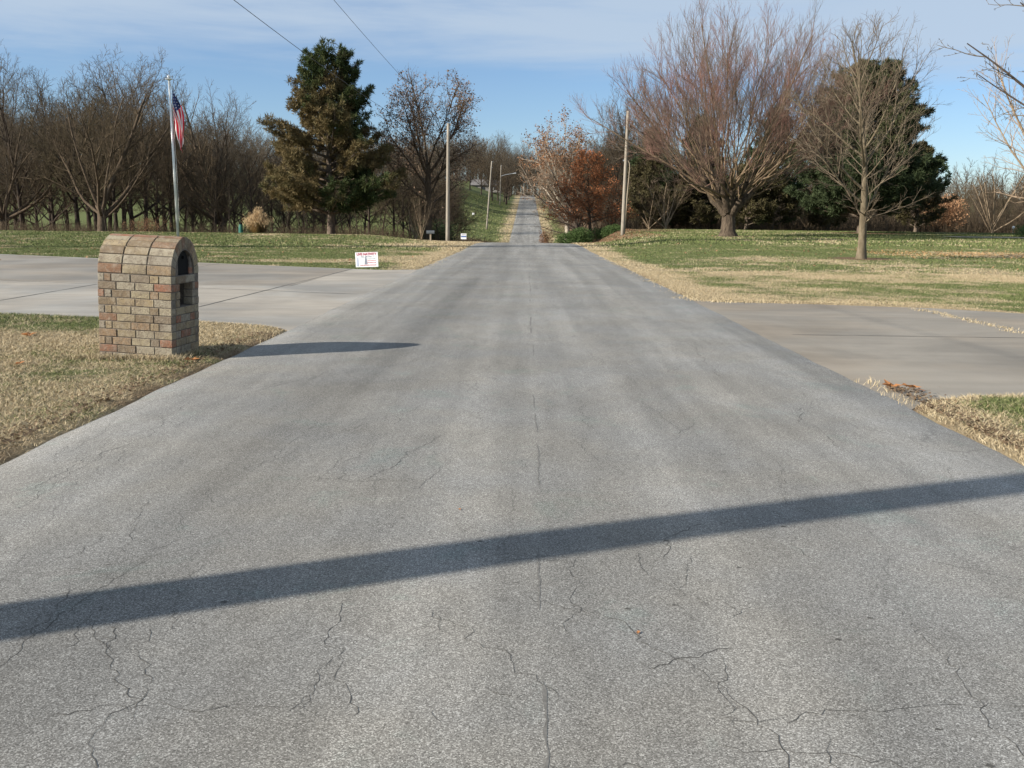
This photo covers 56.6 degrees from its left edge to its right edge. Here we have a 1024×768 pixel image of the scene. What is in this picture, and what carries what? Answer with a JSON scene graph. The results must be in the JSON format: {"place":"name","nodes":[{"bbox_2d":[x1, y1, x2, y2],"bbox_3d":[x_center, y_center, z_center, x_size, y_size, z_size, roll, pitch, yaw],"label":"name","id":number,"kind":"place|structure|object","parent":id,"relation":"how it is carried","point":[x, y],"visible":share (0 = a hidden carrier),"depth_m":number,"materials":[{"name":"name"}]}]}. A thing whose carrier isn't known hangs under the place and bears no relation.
{"place":"outdoors","nodes":[
{"label":"outdoors","id":0,"kind":"place"},
{"bbox_2d":[0,312,285,462],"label":"grass","id":1,"kind":"structure","parent":0,"point":[95,341],"depth_m":9.33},
{"bbox_2d":[0,254,415,330],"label":"driveway","id":2,"kind":"structure","parent":0,"point":[287,298],"depth_m":19.57,"materials":[{"name":"concrete"}]},
{"bbox_2d":[0,230,482,269],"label":"grass","id":3,"kind":"structure","parent":0,"point":[32,244],"depth_m":45.85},
{"bbox_2d":[0,196,1023,767],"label":"road","id":4,"kind":"structure","parent":0,"point":[280,550],"depth_m":4.21,"materials":[{"name":"asphalt"}]},
{"bbox_2d":[0,170,1023,464],"bbox_3d":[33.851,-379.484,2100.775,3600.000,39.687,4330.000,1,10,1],"label":"ground","id":5,"kind":"structure","parent":0,"point":[764,264],"depth_m":24.78,"materials":[{"name":"plant"}]},
{"bbox_2d":[0,88,48,226],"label":"bare tree","id":6,"kind":"object","parent":5,"relation":"on","point":[17,155],"visible":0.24,"depth_m":100.97,"materials":[{"name":"brown plant"}]},
{"bbox_2d":[0,38,59,228],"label":"bare tree","id":7,"kind":"object","parent":5,"relation":"on","point":[4,121],"visible":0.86,"depth_m":93.01,"materials":[{"name":"brown plant"}]},
{"bbox_2d":[0,117,65,229],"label":"bare tree","id":8,"kind":"object","parent":5,"relation":"on","point":[14,203],"visible":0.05,"depth_m":109.75,"materials":[{"name":"brown plant"}]},
{"bbox_2d":[0,97,84,229],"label":"bare tree","id":9,"kind":"object","parent":5,"relation":"on","point":[17,212],"visible":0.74,"depth_m":90.62,"materials":[{"name":"brown plant"}]},
{"bbox_2d":[0,135,86,229],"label":"bare tree","id":10,"kind":"object","parent":5,"relation":"on","point":[35,217],"visible":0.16,"depth_m":107.96,"materials":[{"name":"brown plant"}]},
{"bbox_2d":[3,124,89,229],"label":"bare tree","id":11,"kind":"object","parent":5,"relation":"on","point":[52,211],"visible":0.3,"depth_m":100.00,"materials":[{"name":"brown plant"}]},
{"bbox_2d":[2,66,100,226],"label":"bare tree","id":12,"kind":"object","parent":5,"relation":"on","point":[41,87],"visible":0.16,"depth_m":119.92,"materials":[{"name":"brown plant"}]},
{"bbox_2d":[0,69,103,229],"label":"bare tree","id":13,"kind":"object","parent":5,"relation":"on","point":[65,205],"visible":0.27,"depth_m":99.29,"materials":[{"name":"brown plant"}]},
{"bbox_2d":[5,78,117,229],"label":"bare tree","id":14,"kind":"object","parent":5,"relation":"on","point":[75,203],"visible":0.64,"depth_m":88.98,"materials":[{"name":"brown plant"}]},
{"bbox_2d":[25,98,140,228],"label":"bare tree","id":15,"kind":"object","parent":5,"relation":"on","point":[90,210],"visible":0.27,"depth_m":91.93,"materials":[{"name":"brown plant"}]},
{"bbox_2d":[24,65,144,229],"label":"bare tree","id":16,"kind":"object","parent":5,"relation":"on","point":[88,216],"visible":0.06,"depth_m":127.45,"materials":[{"name":"brown plant"}]},
{"bbox_2d":[59,105,151,230],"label":"bare tree","id":17,"kind":"object","parent":5,"relation":"on","point":[113,189],"visible":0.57,"depth_m":86.96,"materials":[{"name":"brown plant"}]},
{"bbox_2d":[22,61,190,230],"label":"bare tree","id":18,"kind":"object","parent":5,"relation":"on","point":[109,181],"visible":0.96,"depth_m":84.72,"materials":[{"name":"brown plant"}]},
{"bbox_2d":[59,45,167,227],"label":"bare tree","id":19,"kind":"object","parent":5,"relation":"on","point":[108,90],"visible":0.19,"depth_m":107.41,"materials":[{"name":"brown plant"}]},
{"bbox_2d":[56,91,188,228],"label":"bare tree","id":20,"kind":"object","parent":5,"relation":"on","point":[132,216],"visible":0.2,"depth_m":99.78,"materials":[{"name":"brown plant"}]},
{"bbox_2d":[67,54,180,230],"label":"bare tree","id":21,"kind":"object","parent":5,"relation":"on","point":[124,220],"visible":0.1,"depth_m":126.42,"materials":[{"name":"brown plant"}]},
{"bbox_2d":[0,331,262,443],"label":"fallen leaves","id":22,"kind":"object","parent":5,"relation":"on","point":[85,405],"depth_m":7.88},
{"bbox_2d":[71,45,207,226],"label":"bare tree","id":23,"kind":"object","parent":5,"relation":"on","point":[122,121],"visible":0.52,"depth_m":98.35,"materials":[{"name":"brown plant"}]},
{"bbox_2d":[120,215,171,231],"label":"brown bush","id":24,"kind":"object","parent":5,"relation":"on","point":[149,226],"visible":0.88,"depth_m":85.43,"materials":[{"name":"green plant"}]},
{"bbox_2d":[98,233,198,357],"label":"brick mailbox pillar","id":25,"kind":"structure","parent":5,"relation":"on","point":[148,297],"depth_m":9.84,"materials":[{"name":"brown brick"}]},
{"bbox_2d":[178,251,187,274],"bbox_3d":[-3.519,-1.284,10.027,0.128,0.251,0.270,4,10,5],"label":"mailbox door","id":26,"kind":"structure","parent":25,"relation":"in","point":[182,259],"depth_m":10.03,"materials":[{"name":"black paint"}]},
{"bbox_2d":[108,112,193,227],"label":"bare tree","id":27,"kind":"object","parent":5,"relation":"on","point":[156,209],"visible":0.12,"depth_m":108.56,"materials":[{"name":"brown plant"}]},
{"bbox_2d":[98,68,215,230],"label":"bare tree","id":28,"kind":"object","parent":5,"relation":"on","point":[168,129],"visible":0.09,"depth_m":121.73,"materials":[{"name":"brown plant"}]},
{"bbox_2d":[111,116,215,231],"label":"bare tree","id":29,"kind":"object","parent":5,"relation":"on","point":[167,184],"visible":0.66,"depth_m":88.39,"materials":[{"name":"brown plant"}]},
{"bbox_2d":[165,75,179,236],"bbox_3d":[-15.405,-10.068,43.161,0.300,7.651,0.292,-4,11,-25],"label":"flagpole","id":30,"kind":"object","parent":5,"relation":"on","point":[168,78],"visible":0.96,"depth_m":43.10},
{"bbox_2d":[172,91,183,152],"bbox_3d":[-15.037,-11.835,42.848,0.452,2.752,0.239,1,10,1],"label":"flag","id":31,"kind":"object","parent":30,"relation":"attached to","point":[178,115],"visible":1,"depth_m":42.84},
{"bbox_2d":[152,115,215,225],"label":"bare tree","id":32,"kind":"object","parent":5,"relation":"on","point":[191,175],"visible":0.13,"depth_m":110.81,"materials":[{"name":"brown plant"}]},
{"bbox_2d":[160,172,212,231],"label":"bare tree","id":33,"kind":"object","parent":5,"relation":"on","point":[199,218],"visible":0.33,"depth_m":109.74,"materials":[{"name":"brown plant"}]},
{"bbox_2d":[146,79,277,232],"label":"bare tree","id":34,"kind":"object","parent":5,"relation":"on","point":[208,210],"visible":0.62,"depth_m":90.47,"materials":[{"name":"brown plant"}]},
{"bbox_2d":[184,90,273,229],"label":"bare tree","id":35,"kind":"object","parent":5,"relation":"on","point":[215,154],"visible":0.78,"depth_m":89.88,"materials":[{"name":"brown plant"}]},
{"bbox_2d":[0,216,459,240],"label":"undergrowth","id":36,"kind":"object","parent":5,"relation":"on","point":[228,228],"visible":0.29,"depth_m":86.43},
{"bbox_2d":[198,112,262,230],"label":"bare tree","id":37,"kind":"object","parent":5,"relation":"on","point":[250,132],"visible":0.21,"depth_m":106.55,"materials":[{"name":"brown plant"}]},
{"bbox_2d":[4,102,457,193],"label":"distant wood","id":38,"kind":"object","parent":5,"relation":"on","point":[259,146],"visible":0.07,"depth_m":259.65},
{"bbox_2d":[190,136,280,219],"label":"bare tree","id":39,"kind":"object","parent":5,"relation":"on","point":[248,178],"visible":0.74,"depth_m":88.96,"materials":[{"name":"brown plant"}]},
{"bbox_2d":[206,152,268,231],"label":"bare tree","id":40,"kind":"object","parent":5,"relation":"on","point":[220,201],"visible":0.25,"depth_m":95.55,"materials":[{"name":"brown plant"}]},
{"bbox_2d":[242,206,275,232],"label":"pampas grass","id":41,"kind":"object","parent":5,"relation":"on","point":[257,221],"depth_m":78.29,"materials":[{"name":"plant"}]},
{"bbox_2d":[244,162,305,231],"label":"bare tree","id":42,"kind":"object","parent":5,"relation":"on","point":[270,209],"visible":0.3,"depth_m":100.11,"materials":[{"name":"brown plant"}]},
{"bbox_2d":[241,140,318,228],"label":"bare tree","id":43,"kind":"object","parent":5,"relation":"on","point":[277,165],"visible":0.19,"depth_m":103.80,"materials":[{"name":"brown plant"}]},
{"bbox_2d":[241,160,336,232],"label":"bare tree","id":44,"kind":"object","parent":5,"relation":"on","point":[289,224],"visible":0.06,"depth_m":112.16,"materials":[{"name":"brown plant"}]},
{"bbox_2d":[291,154,367,233],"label":"bare tree","id":45,"kind":"object","parent":5,"relation":"on","point":[336,221],"visible":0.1,"depth_m":97.22,"materials":[{"name":"brown plant"}]},
{"bbox_2d":[255,37,408,233],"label":"pine tree","id":46,"kind":"object","parent":5,"relation":"on","point":[332,119],"visible":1,"depth_m":74.34,"materials":[{"name":"green plant"}]},
{"bbox_2d":[336,171,370,229],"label":"bare tree","id":47,"kind":"object","parent":5,"relation":"on","point":[349,218],"visible":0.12,"depth_m":97.44,"materials":[{"name":"brown plant"}]},
{"bbox_2d":[325,169,389,234],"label":"bare tree","id":48,"kind":"object","parent":5,"relation":"on","point":[372,221],"visible":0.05,"depth_m":116.82,"materials":[{"name":"brown plant"}]},
{"bbox_2d":[355,252,377,266],"bbox_3d":[-4.242,-3.536,27.777,0.670,0.630,0.019,-1,10,5],"label":"yard sign","id":49,"kind":"object","parent":5,"relation":"on","point":[366,259],"visible":0.98,"depth_m":27.75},
{"bbox_2d":[335,147,408,234],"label":"bare tree","id":50,"kind":"object","parent":5,"relation":"on","point":[369,213],"visible":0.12,"depth_m":87.61,"materials":[{"name":"brown plant"}]},
{"bbox_2d":[372,152,424,236],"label":"bare tree","id":51,"kind":"object","parent":5,"relation":"on","point":[393,209],"visible":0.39,"depth_m":88.09,"materials":[{"name":"brown plant"}]},
{"bbox_2d":[375,158,453,236],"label":"bare tree","id":52,"kind":"object","parent":5,"relation":"on","point":[411,192],"visible":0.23,"depth_m":104.29,"materials":[{"name":"brown plant"}]},
{"bbox_2d":[376,147,458,236],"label":"bare tree","id":53,"kind":"object","parent":5,"relation":"on","point":[403,210],"visible":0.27,"depth_m":101.20,"materials":[{"name":"brown plant"}]},
{"bbox_2d":[401,199,433,238],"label":"bare shrub","id":54,"kind":"object","parent":5,"relation":"on","point":[414,232],"visible":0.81,"depth_m":79.07,"materials":[{"name":"beige plant"}]},
{"bbox_2d":[409,194,433,239],"bbox_3d":[-6.182,-11.181,62.790,2.101,3.629,1.674,-8,13,-40],"label":"bare shrub","id":55,"kind":"object","parent":5,"relation":"on","point":[422,222],"visible":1,"depth_m":62.93,"materials":[{"name":"beige plant"}]},
{"bbox_2d":[367,67,486,239],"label":"oak tree","id":56,"kind":"object","parent":5,"relation":"on","point":[415,143],"visible":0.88,"depth_m":80.81,"materials":[{"name":"brown plant"}]},
{"bbox_2d":[388,172,470,233],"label":"bare tree","id":57,"kind":"object","parent":5,"relation":"on","point":[439,206],"visible":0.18,"depth_m":108.76,"materials":[{"name":"brown plant"}]},
{"bbox_2d":[275,190,587,242],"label":"grass","id":58,"kind":"structure","parent":5,"relation":"on","point":[509,230],"depth_m":218.16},
{"bbox_2d":[408,218,468,240],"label":"dark shrub","id":59,"kind":"object","parent":5,"relation":"on","point":[440,231],"visible":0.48,"depth_m":84.28,"materials":[{"name":"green plant"}]},
{"bbox_2d":[406,174,470,238],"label":"bare tree","id":60,"kind":"object","parent":5,"relation":"on","point":[451,201],"visible":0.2,"depth_m":111.63,"materials":[{"name":"brown plant"}]},
{"bbox_2d":[401,150,477,232],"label":"bare tree","id":61,"kind":"object","parent":5,"relation":"on","point":[420,186],"visible":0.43,"depth_m":101.99,"materials":[{"name":"brown plant"}]},
{"bbox_2d":[446,123,451,240],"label":"utility pole","id":62,"kind":"object","parent":5,"relation":"on","point":[448,187],"visible":0.89,"depth_m":70.51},
{"bbox_2d":[433,162,498,237],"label":"bare tree","id":63,"kind":"object","parent":5,"relation":"on","point":[464,205],"visible":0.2,"depth_m":131.43,"materials":[{"name":"brown plant"}]},
{"bbox_2d":[465,156,493,194],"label":"bare tree","id":64,"kind":"object","parent":5,"relation":"on","point":[480,167],"visible":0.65,"depth_m":326.78,"materials":[{"name":"brown plant"}]},
{"bbox_2d":[479,154,511,200],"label":"bare tree","id":65,"kind":"object","parent":5,"relation":"on","point":[488,178],"visible":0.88,"depth_m":312.86,"materials":[{"name":"brown plant"}]},
{"bbox_2d":[486,130,515,160],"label":"bare tree","id":66,"kind":"object","parent":5,"relation":"on","point":[500,142],"visible":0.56,"depth_m":418.22,"materials":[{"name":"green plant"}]},
{"bbox_2d":[492,168,524,204],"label":"bare tree","id":67,"kind":"object","parent":5,"relation":"on","point":[505,185],"visible":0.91,"depth_m":309.94,"materials":[{"name":"brown plant"}]},
{"bbox_2d":[0,230,1017,271],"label":"fallen leaves","id":68,"kind":"object","parent":5,"relation":"on","point":[613,243],"visible":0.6,"depth_m":46.14,"materials":[{"name":"brown plant"}]},
{"bbox_2d":[495,142,526,199],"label":"bare tree","id":69,"kind":"object","parent":5,"relation":"on","point":[509,162],"visible":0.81,"depth_m":315.51,"materials":[{"name":"brown plant"}]},
{"bbox_2d":[424,206,644,242],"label":"undergrowth","id":70,"kind":"object","parent":5,"relation":"on","point":[629,224],"visible":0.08,"depth_m":88.94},
{"bbox_2d":[440,133,636,213],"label":"distant wood","id":71,"kind":"object","parent":5,"relation":"on","point":[528,175],"visible":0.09,"depth_m":438.19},
{"bbox_2d":[516,104,593,232],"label":"sycamore tree","id":72,"kind":"object","parent":5,"relation":"on","point":[548,158],"visible":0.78,"depth_m":124.39,"materials":[{"name":"brown plant"}]},
{"bbox_2d":[532,174,585,239],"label":"bare tree","id":73,"kind":"object","parent":5,"relation":"on","point":[579,222],"visible":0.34,"depth_m":111.46,"materials":[{"name":"brown plant"}]},
{"bbox_2d":[532,160,590,229],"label":"bare tree","id":74,"kind":"object","parent":5,"relation":"on","point":[576,223],"visible":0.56,"depth_m":98.36,"materials":[{"name":"brown plant"}]},
{"bbox_2d":[554,227,593,243],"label":"juniper bush","id":75,"kind":"object","parent":5,"relation":"on","point":[581,235],"visible":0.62,"depth_m":78.04,"materials":[{"name":"green plant"}]},
{"bbox_2d":[545,145,610,228],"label":"bare tree","id":76,"kind":"object","parent":5,"relation":"on","point":[595,223],"visible":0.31,"depth_m":101.64,"materials":[{"name":"brown plant"}]},
{"bbox_2d":[542,147,638,236],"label":"oak tree","id":77,"kind":"object","parent":5,"relation":"on","point":[594,182],"visible":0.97,"depth_m":86.45,"materials":[{"name":"brown plant"}]},
{"bbox_2d":[589,224,620,239],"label":"juniper bush","id":78,"kind":"object","parent":5,"relation":"on","point":[606,232],"visible":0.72,"depth_m":82.21,"materials":[{"name":"green plant"}]},
{"bbox_2d":[582,109,641,210],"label":"bare tree","id":79,"kind":"object","parent":5,"relation":"on","point":[620,159],"visible":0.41,"depth_m":109.95,"materials":[{"name":"brown plant"}]},
{"bbox_2d":[576,114,649,218],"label":"bare tree","id":80,"kind":"object","parent":5,"relation":"on","point":[618,166],"visible":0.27,"depth_m":112.18,"materials":[{"name":"brown plant"}]},
{"bbox_2d":[584,228,664,242],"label":"fallen leaves","id":81,"kind":"object","parent":5,"relation":"on","point":[604,240],"visible":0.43,"depth_m":68.54,"materials":[{"name":"brown plant"}]},
{"bbox_2d":[621,111,631,234],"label":"utility pole","id":82,"kind":"object","parent":5,"relation":"on","point":[623,217],"visible":0.76,"depth_m":70.28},
{"bbox_2d":[583,68,681,203],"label":"bare tree","id":83,"kind":"object","parent":5,"relation":"on","point":[622,114],"visible":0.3,"depth_m":113.71,"materials":[{"name":"brown plant"}]},
{"bbox_2d":[628,182,675,228],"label":"bare shrub","id":84,"kind":"object","parent":5,"relation":"on","point":[649,224],"visible":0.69,"depth_m":93.95,"materials":[{"name":"beige plant"}]},
{"bbox_2d":[620,130,684,228],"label":"evergreen tree","id":85,"kind":"object","parent":5,"relation":"on","point":[646,168],"visible":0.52,"depth_m":94.44,"materials":[{"name":"green plant"}]},
{"bbox_2d":[633,169,693,228],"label":"bare shrub","id":86,"kind":"object","parent":5,"relation":"on","point":[666,222],"visible":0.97,"depth_m":90.03,"materials":[{"name":"beige plant"}]},
{"bbox_2d":[656,115,728,228],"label":"evergreen tree","id":87,"kind":"object","parent":5,"relation":"on","point":[703,211],"visible":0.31,"depth_m":94.64,"materials":[{"name":"green plant"}]},
{"bbox_2d":[566,0,895,236],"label":"willow tree","id":88,"kind":"object","parent":5,"relation":"on","point":[725,203],"visible":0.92,"depth_m":60.02,"materials":[{"name":"brown plant"}]},
{"bbox_2d":[715,161,777,229],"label":"evergreen tree","id":89,"kind":"object","parent":5,"relation":"on","point":[762,210],"visible":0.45,"depth_m":89.23,"materials":[{"name":"green plant"}]},
{"bbox_2d":[740,105,815,229],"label":"evergreen tree","id":90,"kind":"object","parent":5,"relation":"on","point":[788,211],"visible":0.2,"depth_m":90.52,"materials":[{"name":"green plant"}]},
{"bbox_2d":[569,228,1023,312],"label":"grass","id":91,"kind":"structure","parent":5,"relation":"on","point":[846,236],"depth_m":32.48,"materials":[{"name":"plant"}]},
{"bbox_2d":[628,203,1023,232],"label":"undergrowth","id":92,"kind":"object","parent":5,"relation":"on","point":[873,226],"visible":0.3,"depth_m":99.04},
{"bbox_2d":[803,186,852,230],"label":"evergreen tree","id":93,"kind":"object","parent":5,"relation":"on","point":[826,221],"visible":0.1,"depth_m":94.31,"materials":[{"name":"green plant"}]},
{"bbox_2d":[685,157,1023,230],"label":"distant wood","id":94,"kind":"object","parent":5,"relation":"on","point":[955,185],"visible":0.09,"depth_m":146.28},
{"bbox_2d":[783,56,948,232],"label":"white pine tree","id":95,"kind":"object","parent":5,"relation":"on","point":[915,174],"visible":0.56,"depth_m":74.53,"materials":[{"name":"green plant"}]},
{"bbox_2d":[777,7,954,258],"bbox_3d":[13.227,-9.256,35.994,6.813,9.319,5.808,-6,12,-33],"label":"maple tree","id":96,"kind":"object","parent":5,"relation":"on","point":[861,252],"visible":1,"depth_m":35.53,"materials":[{"name":"brown plant"}]},
{"bbox_2d":[889,140,958,231],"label":"evergreen tree","id":97,"kind":"object","parent":5,"relation":"on","point":[930,205],"visible":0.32,"depth_m":86.72,"materials":[{"name":"green plant"}]},
{"bbox_2d":[847,248,1023,260],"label":"fallen leaves","id":98,"kind":"object","parent":5,"relation":"on","point":[911,252],"visible":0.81,"depth_m":41.73,"materials":[{"name":"brown plant"}]},
{"bbox_2d":[911,193,968,231],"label":"brown bush","id":99,"kind":"object","parent":5,"relation":"on","point":[950,213],"visible":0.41,"depth_m":98.15,"materials":[{"name":"beige plant"}]},
{"bbox_2d":[883,379,1023,450],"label":"fallen leaves","id":100,"kind":"object","parent":5,"relation":"on","point":[919,397],"depth_m":7.46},
{"bbox_2d":[930,0,1023,125],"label":"bare tree","id":101,"kind":"object","parent":5,"relation":"on","point":[1007,74],"visible":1,"depth_m":23.86,"materials":[{"name":"brown plant"}]},
{"bbox_2d":[967,183,998,221],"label":"bare tree","id":102,"kind":"object","parent":5,"relation":"on","point":[978,202],"visible":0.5,"depth_m":101.59,"materials":[{"name":"brown plant"}]},
{"bbox_2d":[957,36,1023,202],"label":"bare tree","id":103,"kind":"object","parent":5,"relation":"on","point":[1019,126],"visible":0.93,"depth_m":57.76,"materials":[{"name":"beige plant"}]},
{"bbox_2d":[960,150,1023,232],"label":"bare shrub","id":104,"kind":"object","parent":5,"relation":"on","point":[986,212],"visible":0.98,"depth_m":97.30,"materials":[{"name":"beige plant"}]},
{"bbox_2d":[0,0,1023,197],"label":"sky","id":105,"kind":"structure","parent":0,"point":[524,58],"materials":[{"name":"blue"}]},
{"bbox_2d":[695,300,1023,409],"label":"driveway","id":106,"kind":"structure","parent":0,"point":[933,354],"depth_m":12.11,"materials":[{"name":"concrete"}]},
{"bbox_2d":[915,392,1023,465],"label":"grass","id":107,"kind":"structure","parent":0,"point":[1006,398],"depth_m":7.50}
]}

